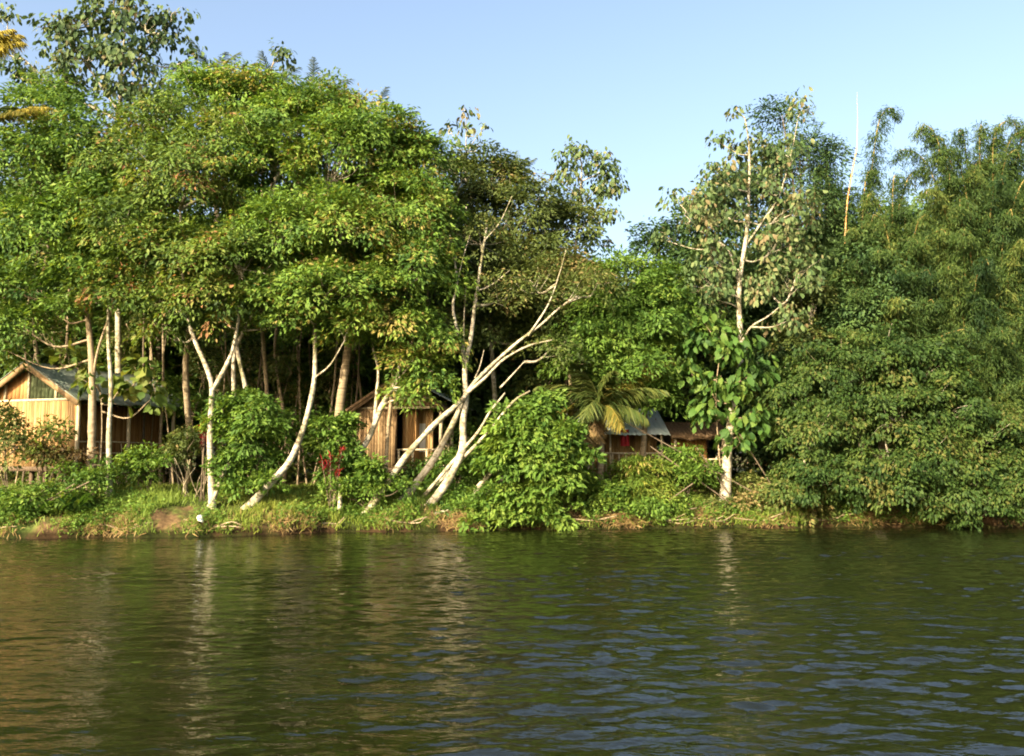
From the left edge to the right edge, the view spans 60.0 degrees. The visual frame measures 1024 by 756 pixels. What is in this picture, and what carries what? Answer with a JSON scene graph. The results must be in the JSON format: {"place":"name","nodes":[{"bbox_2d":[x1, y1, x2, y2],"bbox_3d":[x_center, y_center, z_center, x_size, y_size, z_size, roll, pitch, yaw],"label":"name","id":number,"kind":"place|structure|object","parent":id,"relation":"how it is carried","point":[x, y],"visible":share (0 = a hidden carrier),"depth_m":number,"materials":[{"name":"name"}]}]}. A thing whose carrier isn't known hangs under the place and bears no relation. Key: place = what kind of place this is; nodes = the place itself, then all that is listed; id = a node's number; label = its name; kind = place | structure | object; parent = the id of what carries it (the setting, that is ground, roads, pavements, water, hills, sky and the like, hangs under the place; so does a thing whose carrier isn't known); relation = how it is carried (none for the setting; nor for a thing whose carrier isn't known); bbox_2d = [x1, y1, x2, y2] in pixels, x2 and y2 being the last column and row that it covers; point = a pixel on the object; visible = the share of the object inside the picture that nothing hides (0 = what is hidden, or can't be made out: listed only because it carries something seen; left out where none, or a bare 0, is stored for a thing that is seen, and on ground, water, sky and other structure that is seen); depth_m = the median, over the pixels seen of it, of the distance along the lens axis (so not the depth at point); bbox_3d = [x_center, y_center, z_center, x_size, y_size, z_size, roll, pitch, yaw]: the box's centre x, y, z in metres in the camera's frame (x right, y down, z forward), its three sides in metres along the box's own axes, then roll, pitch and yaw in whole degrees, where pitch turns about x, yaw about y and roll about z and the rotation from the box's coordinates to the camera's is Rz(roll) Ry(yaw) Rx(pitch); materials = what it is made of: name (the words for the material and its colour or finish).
{"place":"outdoors","nodes":[
{"label":"outdoors","id":0,"kind":"place"},
{"bbox_2d":[0,478,1023,536],"bbox_3d":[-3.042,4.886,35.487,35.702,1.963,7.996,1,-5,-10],"label":"grass","id":1,"kind":"structure","parent":0,"point":[165,491],"depth_m":32.59,"materials":[{"name":"green plant"}]},
{"bbox_2d":[0,527,1023,755],"bbox_3d":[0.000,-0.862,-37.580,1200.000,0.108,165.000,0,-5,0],"label":"water","id":2,"kind":"structure","parent":0,"point":[837,641],"depth_m":12.61,"materials":[{"name":"green liquid"}]},
{"bbox_2d":[0,454,1023,538],"bbox_3d":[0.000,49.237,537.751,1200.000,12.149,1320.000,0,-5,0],"label":"ground","id":3,"kind":"structure","parent":0,"point":[169,516],"depth_m":32.37,"materials":[{"name":"soil"}]},
{"bbox_2d":[0,29,27,61],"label":"coconut palm","id":4,"kind":"object","parent":3,"relation":"on","point":[10,40],"visible":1,"depth_m":37.27,"materials":[{"name":"yellow plant"}]},
{"bbox_2d":[0,399,31,496],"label":"leafy bush","id":5,"kind":"object","parent":3,"relation":"on","point":[12,425],"visible":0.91,"depth_m":32.18,"materials":[{"name":"green plant"}]},
{"bbox_2d":[0,105,54,125],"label":"coconut palm","id":6,"kind":"object","parent":3,"relation":"on","point":[9,115],"visible":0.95,"depth_m":33.38,"materials":[{"name":"yellow plant"}]},
{"bbox_2d":[10,414,77,489],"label":"leafy bush","id":7,"kind":"object","parent":3,"relation":"on","point":[49,429],"visible":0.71,"depth_m":32.80,"materials":[{"name":"green plant"}]},
{"bbox_2d":[0,474,89,526],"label":"leafy bush","id":8,"kind":"object","parent":3,"relation":"on","point":[24,500],"visible":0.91,"depth_m":30.56,"materials":[{"name":"green plant"}]},
{"bbox_2d":[0,207,112,480],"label":"forest tree","id":9,"kind":"object","parent":3,"relation":"on","point":[40,344],"visible":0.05,"depth_m":42.52,"materials":[{"name":"green plant"}]},
{"bbox_2d":[17,291,95,480],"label":"understory tree","id":10,"kind":"object","parent":3,"relation":"on","point":[55,327],"visible":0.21,"depth_m":41.03,"materials":[{"name":"green plant"}]},
{"bbox_2d":[22,436,99,489],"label":"brown bush","id":11,"kind":"object","parent":3,"relation":"on","point":[59,451],"visible":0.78,"depth_m":32.18,"materials":[{"name":"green plant"}]},
{"bbox_2d":[34,491,96,515],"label":"strap leaf clump","id":12,"kind":"object","parent":3,"relation":"on","point":[65,502],"visible":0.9,"depth_m":30.46,"materials":[{"name":"green plant"}]},
{"bbox_2d":[0,146,150,478],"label":"forest tree","id":13,"kind":"object","parent":3,"relation":"on","point":[44,361],"visible":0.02,"depth_m":42.94,"materials":[{"name":"green plant"}]},
{"bbox_2d":[36,455,122,511],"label":"leafy bush","id":14,"kind":"object","parent":3,"relation":"on","point":[92,473],"visible":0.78,"depth_m":31.54,"materials":[{"name":"green plant"}]},
{"bbox_2d":[0,68,163,493],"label":"canopy tree","id":15,"kind":"object","parent":3,"relation":"on","point":[47,141],"visible":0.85,"depth_m":33.31,"materials":[{"name":"green plant"}]},
{"bbox_2d":[0,361,182,486],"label":"bamboo hut","id":16,"kind":"object","parent":3,"relation":"on","point":[36,392],"visible":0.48,"depth_m":35.68,"materials":[{"name":"brown wood"}]},
{"bbox_2d":[0,0,215,485],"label":"leaved tree","id":17,"kind":"object","parent":3,"relation":"on","point":[111,55],"visible":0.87,"depth_m":41.03,"materials":[{"name":"green plant"}]},
{"bbox_2d":[42,340,175,481],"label":"broad leaf sapling","id":18,"kind":"object","parent":3,"relation":"on","point":[143,378],"visible":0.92,"depth_m":33.70,"materials":[{"name":"green plant"}]},
{"bbox_2d":[51,87,197,496],"bbox_3d":[-14.609,-3.491,34.187,5.494,16.397,6.285,0,-5,0],"label":"canopy tree","id":19,"kind":"object","parent":3,"relation":"on","point":[151,124],"visible":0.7,"depth_m":32.98,"materials":[{"name":"green plant"}]},
{"bbox_2d":[94,304,156,406],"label":"understory tree","id":20,"kind":"object","parent":3,"relation":"on","point":[123,331],"visible":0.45,"depth_m":41.12,"materials":[{"name":"green plant"}]},
{"bbox_2d":[102,440,174,490],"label":"leafy bush","id":21,"kind":"object","parent":3,"relation":"on","point":[141,463],"visible":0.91,"depth_m":32.80,"materials":[{"name":"green plant"}]},
{"bbox_2d":[104,260,186,483],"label":"slender tree","id":22,"kind":"object","parent":3,"relation":"on","point":[161,412],"visible":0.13,"depth_m":38.72,"materials":[{"name":"beige plant"}]},
{"bbox_2d":[82,197,225,432],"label":"forest tree","id":23,"kind":"object","parent":3,"relation":"on","point":[179,358],"visible":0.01,"depth_m":46.42,"materials":[{"name":"green plant"}]},
{"bbox_2d":[126,298,185,480],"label":"understory tree","id":24,"kind":"object","parent":3,"relation":"on","point":[146,336],"visible":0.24,"depth_m":39.94,"materials":[{"name":"green plant"}]},
{"bbox_2d":[68,180,267,471],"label":"forest tree","id":25,"kind":"object","parent":3,"relation":"on","point":[157,353],"visible":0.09,"depth_m":43.34,"materials":[{"name":"green plant"}]},
{"bbox_2d":[134,348,202,484],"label":"understory tree","id":26,"kind":"object","parent":3,"relation":"on","point":[169,390],"visible":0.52,"depth_m":39.55,"materials":[{"name":"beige plant"}]},
{"bbox_2d":[152,422,206,492],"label":"leafy bush","id":27,"kind":"object","parent":3,"relation":"on","point":[180,450],"visible":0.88,"depth_m":34.21,"materials":[{"name":"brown plant"}]},
{"bbox_2d":[167,458,207,496],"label":"bare shrub","id":28,"kind":"object","parent":3,"relation":"on","point":[184,484],"visible":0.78,"depth_m":33.68,"materials":[{"name":"beige wood"}]},
{"bbox_2d":[162,357,214,440],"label":"understory tree","id":29,"kind":"object","parent":3,"relation":"on","point":[196,399],"visible":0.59,"depth_m":38.37,"materials":[{"name":"green plant"}]},
{"bbox_2d":[144,252,257,485],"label":"slender tree","id":30,"kind":"object","parent":3,"relation":"on","point":[186,390],"visible":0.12,"depth_m":35.95,"materials":[{"name":"beige plant"}]},
{"bbox_2d":[198,422,206,500],"bbox_3d":[-11.472,3.078,32.880,0.835,3.206,0.852,0,-5,0],"label":"cordyline","id":31,"kind":"object","parent":3,"relation":"on","point":[203,436],"visible":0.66,"depth_m":32.83,"materials":[{"name":"brown plant"}]},
{"bbox_2d":[169,325,236,452],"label":"understory tree","id":32,"kind":"object","parent":3,"relation":"on","point":[211,354],"visible":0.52,"depth_m":40.00,"materials":[{"name":"green plant"}]},
{"bbox_2d":[89,89,334,509],"bbox_3d":[-11.268,-3.284,33.370,8.523,16.542,6.609,3,-6,-27],"label":"canopy tree","id":33,"kind":"object","parent":3,"relation":"on","point":[203,288],"visible":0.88,"depth_m":32.60,"materials":[{"name":"green plant"}]},
{"bbox_2d":[162,39,263,475],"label":"coconut palm","id":34,"kind":"object","parent":3,"relation":"on","point":[220,58],"visible":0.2,"depth_m":44.45,"materials":[{"name":"green plant"}]},
{"bbox_2d":[201,332,260,406],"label":"understory tree","id":35,"kind":"object","parent":3,"relation":"on","point":[228,379],"visible":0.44,"depth_m":39.00,"materials":[{"name":"green plant"}]},
{"bbox_2d":[167,185,309,476],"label":"forest tree","id":36,"kind":"object","parent":3,"relation":"on","point":[230,340],"visible":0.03,"depth_m":44.03,"materials":[{"name":"green plant"}]},
{"bbox_2d":[193,385,300,501],"bbox_3d":[-9.824,2.533,32.960,3.879,4.626,3.592,0,-5,0],"label":"vine bush","id":37,"kind":"object","parent":3,"relation":"on","point":[268,426],"visible":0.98,"depth_m":32.43,"materials":[{"name":"green plant"}]},
{"bbox_2d":[219,308,274,476],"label":"understory tree","id":38,"kind":"object","parent":3,"relation":"on","point":[255,357],"visible":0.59,"depth_m":40.51,"materials":[{"name":"green plant"}]},
{"bbox_2d":[153,54,364,496],"bbox_3d":[-10.164,-4.364,34.906,9.135,18.258,7.661,0,-5,0],"label":"canopy tree","id":39,"kind":"object","parent":3,"relation":"on","point":[246,86],"visible":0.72,"depth_m":33.99,"materials":[{"name":"green plant"}]},
{"bbox_2d":[218,200,312,472],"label":"slender tree","id":40,"kind":"object","parent":3,"relation":"on","point":[264,362],"visible":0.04,"depth_m":36.77,"materials":[{"name":"beige plant"}]},
{"bbox_2d":[250,195,295,485],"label":"slender tree","id":41,"kind":"object","parent":3,"relation":"on","point":[278,381],"visible":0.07,"depth_m":39.16,"materials":[{"name":"beige plant"}]},
{"bbox_2d":[258,37,296,460],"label":"leaved tree","id":42,"kind":"object","parent":3,"relation":"on","point":[281,54],"visible":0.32,"depth_m":42.55,"materials":[{"name":"green plant"}]},
{"bbox_2d":[255,337,307,485],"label":"understory tree","id":43,"kind":"object","parent":3,"relation":"on","point":[271,366],"visible":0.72,"depth_m":39.41,"materials":[{"name":"green plant"}]},
{"bbox_2d":[201,220,370,464],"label":"forest tree","id":44,"kind":"object","parent":3,"relation":"on","point":[305,367],"visible":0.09,"depth_m":43.12,"materials":[{"name":"green plant"}]},
{"bbox_2d":[260,377,311,484],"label":"understory tree","id":45,"kind":"object","parent":3,"relation":"on","point":[296,423],"visible":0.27,"depth_m":38.52,"materials":[{"name":"green plant"}]},
{"bbox_2d":[267,317,332,484],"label":"understory tree","id":46,"kind":"object","parent":3,"relation":"on","point":[280,339],"visible":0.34,"depth_m":40.71,"materials":[{"name":"green plant"}]},
{"bbox_2d":[268,57,354,480],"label":"coconut palm","id":47,"kind":"object","parent":3,"relation":"on","point":[312,64],"visible":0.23,"depth_m":44.36,"materials":[{"name":"green plant"}]},
{"bbox_2d":[297,341,357,415],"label":"understory tree","id":48,"kind":"object","parent":3,"relation":"on","point":[321,385],"visible":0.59,"depth_m":40.04,"materials":[{"name":"green plant"}]},
{"bbox_2d":[319,445,346,509],"bbox_3d":[-6.670,3.847,32.982,1.059,2.758,0.680,0,-5,0],"label":"cordyline","id":49,"kind":"object","parent":3,"relation":"on","point":[338,470],"visible":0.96,"depth_m":33.00,"materials":[{"name":"brown plant"}]},
{"bbox_2d":[277,144,400,492],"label":"tree","id":50,"kind":"object","parent":3,"relation":"on","point":[341,391],"visible":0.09,"depth_m":34.95,"materials":[{"name":"plant"}]},
{"bbox_2d":[255,209,436,463],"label":"forest tree","id":51,"kind":"object","parent":3,"relation":"on","point":[364,369],"visible":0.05,"depth_m":42.81,"materials":[{"name":"green plant"}]},
{"bbox_2d":[300,407,393,502],"bbox_3d":[-6.385,3.094,33.729,3.960,4.148,2.536,-1,-5,9],"label":"vine bush","id":52,"kind":"object","parent":3,"relation":"on","point":[341,427],"visible":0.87,"depth_m":33.45,"materials":[{"name":"green plant"}]},
{"bbox_2d":[321,323,383,404],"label":"understory tree","id":53,"kind":"object","parent":3,"relation":"on","point":[361,349],"visible":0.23,"depth_m":40.54,"materials":[{"name":"green plant"}]},
{"bbox_2d":[242,66,464,509],"bbox_3d":[-6.955,-3.835,34.524,8.220,17.983,8.263,-3,-6,27],"label":"canopy tree","id":54,"kind":"object","parent":3,"relation":"on","point":[361,130],"visible":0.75,"depth_m":33.50,"materials":[{"name":"green plant"}]},
{"bbox_2d":[316,469,421,506],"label":"leafy bush","id":55,"kind":"object","parent":3,"relation":"on","point":[371,487],"visible":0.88,"depth_m":32.93,"materials":[{"name":"green plant"}]},
{"bbox_2d":[320,160,421,472],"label":"canopy tree","id":56,"kind":"object","parent":3,"relation":"on","point":[368,252],"visible":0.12,"depth_m":35.44,"materials":[{"name":"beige plant"}]},
{"bbox_2d":[315,122,481,503],"bbox_3d":[-4.380,-2.691,34.642,6.440,15.553,6.280,0,-5,0],"label":"canopy tree","id":57,"kind":"object","parent":3,"relation":"on","point":[429,206],"visible":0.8,"depth_m":33.96,"materials":[{"name":"green plant"}]},
{"bbox_2d":[345,376,475,482],"bbox_3d":[-4.288,2.899,39.853,4.776,5.564,5.920,-1,-5,8],"label":"bamboo hut","id":58,"kind":"object","parent":3,"relation":"on","point":[419,423],"visible":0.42,"depth_m":37.60,"materials":[{"name":"brown wood"}]},
{"bbox_2d":[355,202,489,446],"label":"forest tree","id":59,"kind":"object","parent":3,"relation":"on","point":[399,415],"visible":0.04,"depth_m":42.55,"materials":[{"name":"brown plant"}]},
{"bbox_2d":[403,422,496,489],"bbox_3d":[-2.099,3.328,36.274,4.845,3.293,2.510,0,-5,0],"label":"leafy bush","id":60,"kind":"object","parent":3,"relation":"on","point":[446,460],"visible":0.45,"depth_m":35.89,"materials":[{"name":"green plant"}]},
{"bbox_2d":[430,386,476,481],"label":"understory tree","id":61,"kind":"object","parent":3,"relation":"on","point":[447,420],"visible":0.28,"depth_m":39.51,"materials":[{"name":"green plant"}]},
{"bbox_2d":[438,105,492,481],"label":"leaved tree","id":62,"kind":"object","parent":3,"relation":"on","point":[469,132],"visible":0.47,"depth_m":43.24,"materials":[{"name":"green plant"}]},
{"bbox_2d":[428,477,523,527],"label":"leafy bush","id":63,"kind":"object","parent":3,"relation":"on","point":[453,504],"visible":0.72,"depth_m":33.40,"materials":[{"name":"green plant"}]},
{"bbox_2d":[0,410,961,483],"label":"undergrowth","id":64,"kind":"object","parent":3,"relation":"on","point":[291,471],"visible":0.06,"depth_m":42.52,"materials":[{"name":"green plant"}]},
{"bbox_2d":[423,236,569,477],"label":"forest tree","id":65,"kind":"object","parent":3,"relation":"on","point":[504,366],"visible":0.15,"depth_m":41.63,"materials":[{"name":"green plant"}]},
{"bbox_2d":[362,197,636,514],"bbox_3d":[-0.285,-0.881,35.040,10.475,12.675,4.178,-1,-5,7],"label":"white tree","id":66,"kind":"object","parent":3,"relation":"on","point":[446,476],"visible":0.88,"depth_m":34.39,"materials":[{"name":"green plant"}]},
{"bbox_2d":[0,502,1023,538],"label":"dry grass","id":67,"kind":"structure","parent":3,"relation":"on","point":[459,514],"depth_m":32.69,"materials":[{"name":"plant"}]},
{"bbox_2d":[425,137,614,482],"bbox_3d":[0.355,-2.953,38.820,8.968,15.602,6.337,0,-5,0],"label":"canopy tree","id":68,"kind":"object","parent":3,"relation":"on","point":[542,222],"visible":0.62,"depth_m":38.55,"materials":[{"name":"green plant"}]},
{"bbox_2d":[455,386,607,532],"bbox_3d":[0.771,3.206,33.767,5.913,5.956,3.593,0,-5,0],"label":"round bush","id":69,"kind":"object","parent":3,"relation":"on","point":[534,440],"visible":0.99,"depth_m":33.05,"materials":[{"name":"green plant"}]},
{"bbox_2d":[508,345,579,395],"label":"understory tree","id":70,"kind":"object","parent":3,"relation":"on","point":[528,380],"visible":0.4,"depth_m":39.41,"materials":[{"name":"green plant"}]},
{"bbox_2d":[495,246,628,490],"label":"canopy tree","id":71,"kind":"object","parent":3,"relation":"on","point":[570,259],"visible":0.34,"depth_m":36.46,"materials":[{"name":"green plant"}]},
{"bbox_2d":[549,134,629,253],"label":"leaved tree","id":72,"kind":"object","parent":3,"relation":"on","point":[600,193],"visible":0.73,"depth_m":43.78,"materials":[{"name":"green plant"}]},
{"bbox_2d":[567,467,620,507],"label":"leafy bush","id":73,"kind":"object","parent":3,"relation":"on","point":[590,485],"visible":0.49,"depth_m":34.46,"materials":[{"name":"green plant"}]},
{"bbox_2d":[533,346,674,479],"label":"palm","id":74,"kind":"object","parent":3,"relation":"on","point":[591,410],"visible":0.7,"depth_m":35.02,"materials":[{"name":"green plant"}]},
{"bbox_2d":[548,317,688,448],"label":"forest tree","id":75,"kind":"object","parent":3,"relation":"on","point":[659,411],"visible":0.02,"depth_m":42.53,"materials":[{"name":"green plant"}]},
{"bbox_2d":[533,243,712,455],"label":"canopy tree","id":76,"kind":"object","parent":3,"relation":"on","point":[658,292],"visible":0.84,"depth_m":35.83,"materials":[{"name":"green plant"}]},
{"bbox_2d":[578,408,669,481],"bbox_3d":[4.289,3.378,39.607,4.781,4.165,4.820,0,-5,0],"label":"tin roofed hut","id":77,"kind":"object","parent":3,"relation":"on","point":[614,448],"visible":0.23,"depth_m":38.72,"materials":[{"name":"grey wood"}]},
{"bbox_2d":[564,480,696,525],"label":"leafy bush","id":78,"kind":"object","parent":3,"relation":"on","point":[645,504],"visible":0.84,"depth_m":33.82,"materials":[{"name":"green plant"}]},
{"bbox_2d":[592,447,683,513],"bbox_3d":[4.894,4.165,35.057,3.707,2.947,2.764,0,-5,0],"label":"feathery bush","id":79,"kind":"object","parent":3,"relation":"on","point":[639,471],"visible":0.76,"depth_m":34.66,"materials":[{"name":"green leaf"},{"name":"brown bark"}]},
{"bbox_2d":[658,359,713,445],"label":"understory tree","id":80,"kind":"object","parent":3,"relation":"on","point":[686,391],"visible":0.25,"depth_m":40.60,"materials":[{"name":"green plant"}]},
{"bbox_2d":[651,443,724,500],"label":"round bush","id":81,"kind":"object","parent":3,"relation":"on","point":[690,466],"visible":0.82,"depth_m":35.18,"materials":[{"name":"green plant"}]},
{"bbox_2d":[662,422,723,486],"bbox_3d":[8.034,3.542,38.939,2.610,3.317,3.401,0,-5,0],"label":"thatched shelter","id":82,"kind":"object","parent":3,"relation":"on","point":[681,432],"visible":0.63,"depth_m":38.37,"materials":[{"name":"brown wicker"}]},
{"bbox_2d":[624,164,800,398],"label":"dark tree","id":83,"kind":"object","parent":3,"relation":"on","point":[682,252],"visible":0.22,"depth_m":43.04,"materials":[{"name":"green plant"}]},
{"bbox_2d":[644,262,780,458],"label":"forest tree","id":84,"kind":"object","parent":3,"relation":"on","point":[725,372],"visible":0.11,"depth_m":41.69,"materials":[{"name":"green plant"}]},
{"bbox_2d":[651,446,781,512],"bbox_3d":[11.163,4.375,35.584,11.317,3.271,2.662,0,-5,0],"label":"leafy bush","id":85,"kind":"object","parent":3,"relation":"on","point":[742,479],"visible":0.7,"depth_m":35.13,"materials":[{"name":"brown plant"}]},
{"bbox_2d":[668,306,780,478],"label":"leaved tree","id":86,"kind":"object","parent":3,"relation":"on","point":[722,350],"visible":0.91,"depth_m":35.62,"materials":[{"name":"green plant"}]},
{"bbox_2d":[623,420,844,527],"bbox_3d":[8.419,3.660,35.235,9.589,4.858,2.106,0,-5,0],"label":"leafy bush","id":87,"kind":"object","parent":3,"relation":"on","point":[816,511],"visible":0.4,"depth_m":34.65,"materials":[{"name":"plant"}]},
{"bbox_2d":[646,85,838,504],"bbox_3d":[9.577,-3.558,37.389,7.733,18.258,3.941,0,-5,0],"label":"leaved tree","id":88,"kind":"object","parent":3,"relation":"on","point":[776,206],"visible":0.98,"depth_m":37.30,"materials":[{"name":"green plant"}]},
{"bbox_2d":[692,217,842,475],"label":"forest tree","id":89,"kind":"object","parent":3,"relation":"on","point":[757,332],"visible":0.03,"depth_m":43.49,"materials":[{"name":"green plant"}]},
{"bbox_2d":[709,87,879,480],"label":"dark tree","id":90,"kind":"object","parent":3,"relation":"on","point":[817,152],"visible":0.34,"depth_m":42.12,"materials":[{"name":"green plant"}]},
{"bbox_2d":[764,279,844,433],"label":"round tree","id":91,"kind":"object","parent":3,"relation":"on","point":[786,340],"visible":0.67,"depth_m":38.09,"materials":[{"name":"green plant"}]},
{"bbox_2d":[787,145,886,476],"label":"bamboo clump","id":92,"kind":"object","parent":3,"relation":"on","point":[869,175],"visible":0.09,"depth_m":42.70,"materials":[{"name":"green plant"}]},
{"bbox_2d":[753,204,950,468],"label":"forest tree","id":93,"kind":"object","parent":3,"relation":"on","point":[829,240],"visible":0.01,"depth_m":41.88,"materials":[{"name":"green plant"}]},
{"bbox_2d":[803,232,936,475],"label":"dark tree","id":94,"kind":"object","parent":3,"relation":"on","point":[845,318],"visible":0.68,"depth_m":38.29,"materials":[{"name":"green plant"}]},
{"bbox_2d":[853,104,904,247],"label":"bamboo clump","id":95,"kind":"object","parent":3,"relation":"on","point":[884,114],"visible":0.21,"depth_m":44.13,"materials":[{"name":"green plant"}]},
{"bbox_2d":[737,315,1023,530],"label":"overhanging tree","id":96,"kind":"object","parent":3,"relation":"on","point":[928,423],"visible":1,"depth_m":34.06,"materials":[{"name":"green plant"}]},
{"bbox_2d":[822,163,979,488],"bbox_3d":[16.400,-2.390,38.830,6.638,14.800,6.316,0,-5,0],"label":"bamboo clump","id":97,"kind":"object","parent":3,"relation":"on","point":[896,226],"visible":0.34,"depth_m":38.20,"materials":[{"name":"green plant"}]},
{"bbox_2d":[886,114,1023,488],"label":"bamboo clump","id":98,"kind":"object","parent":3,"relation":"on","point":[981,269],"visible":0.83,"depth_m":37.69,"materials":[{"name":"green plant"}]},
{"bbox_2d":[0,0,1023,453],"label":"sky","id":99,"kind":"structure","parent":0,"point":[646,81],"materials":[{"name":"blue"}]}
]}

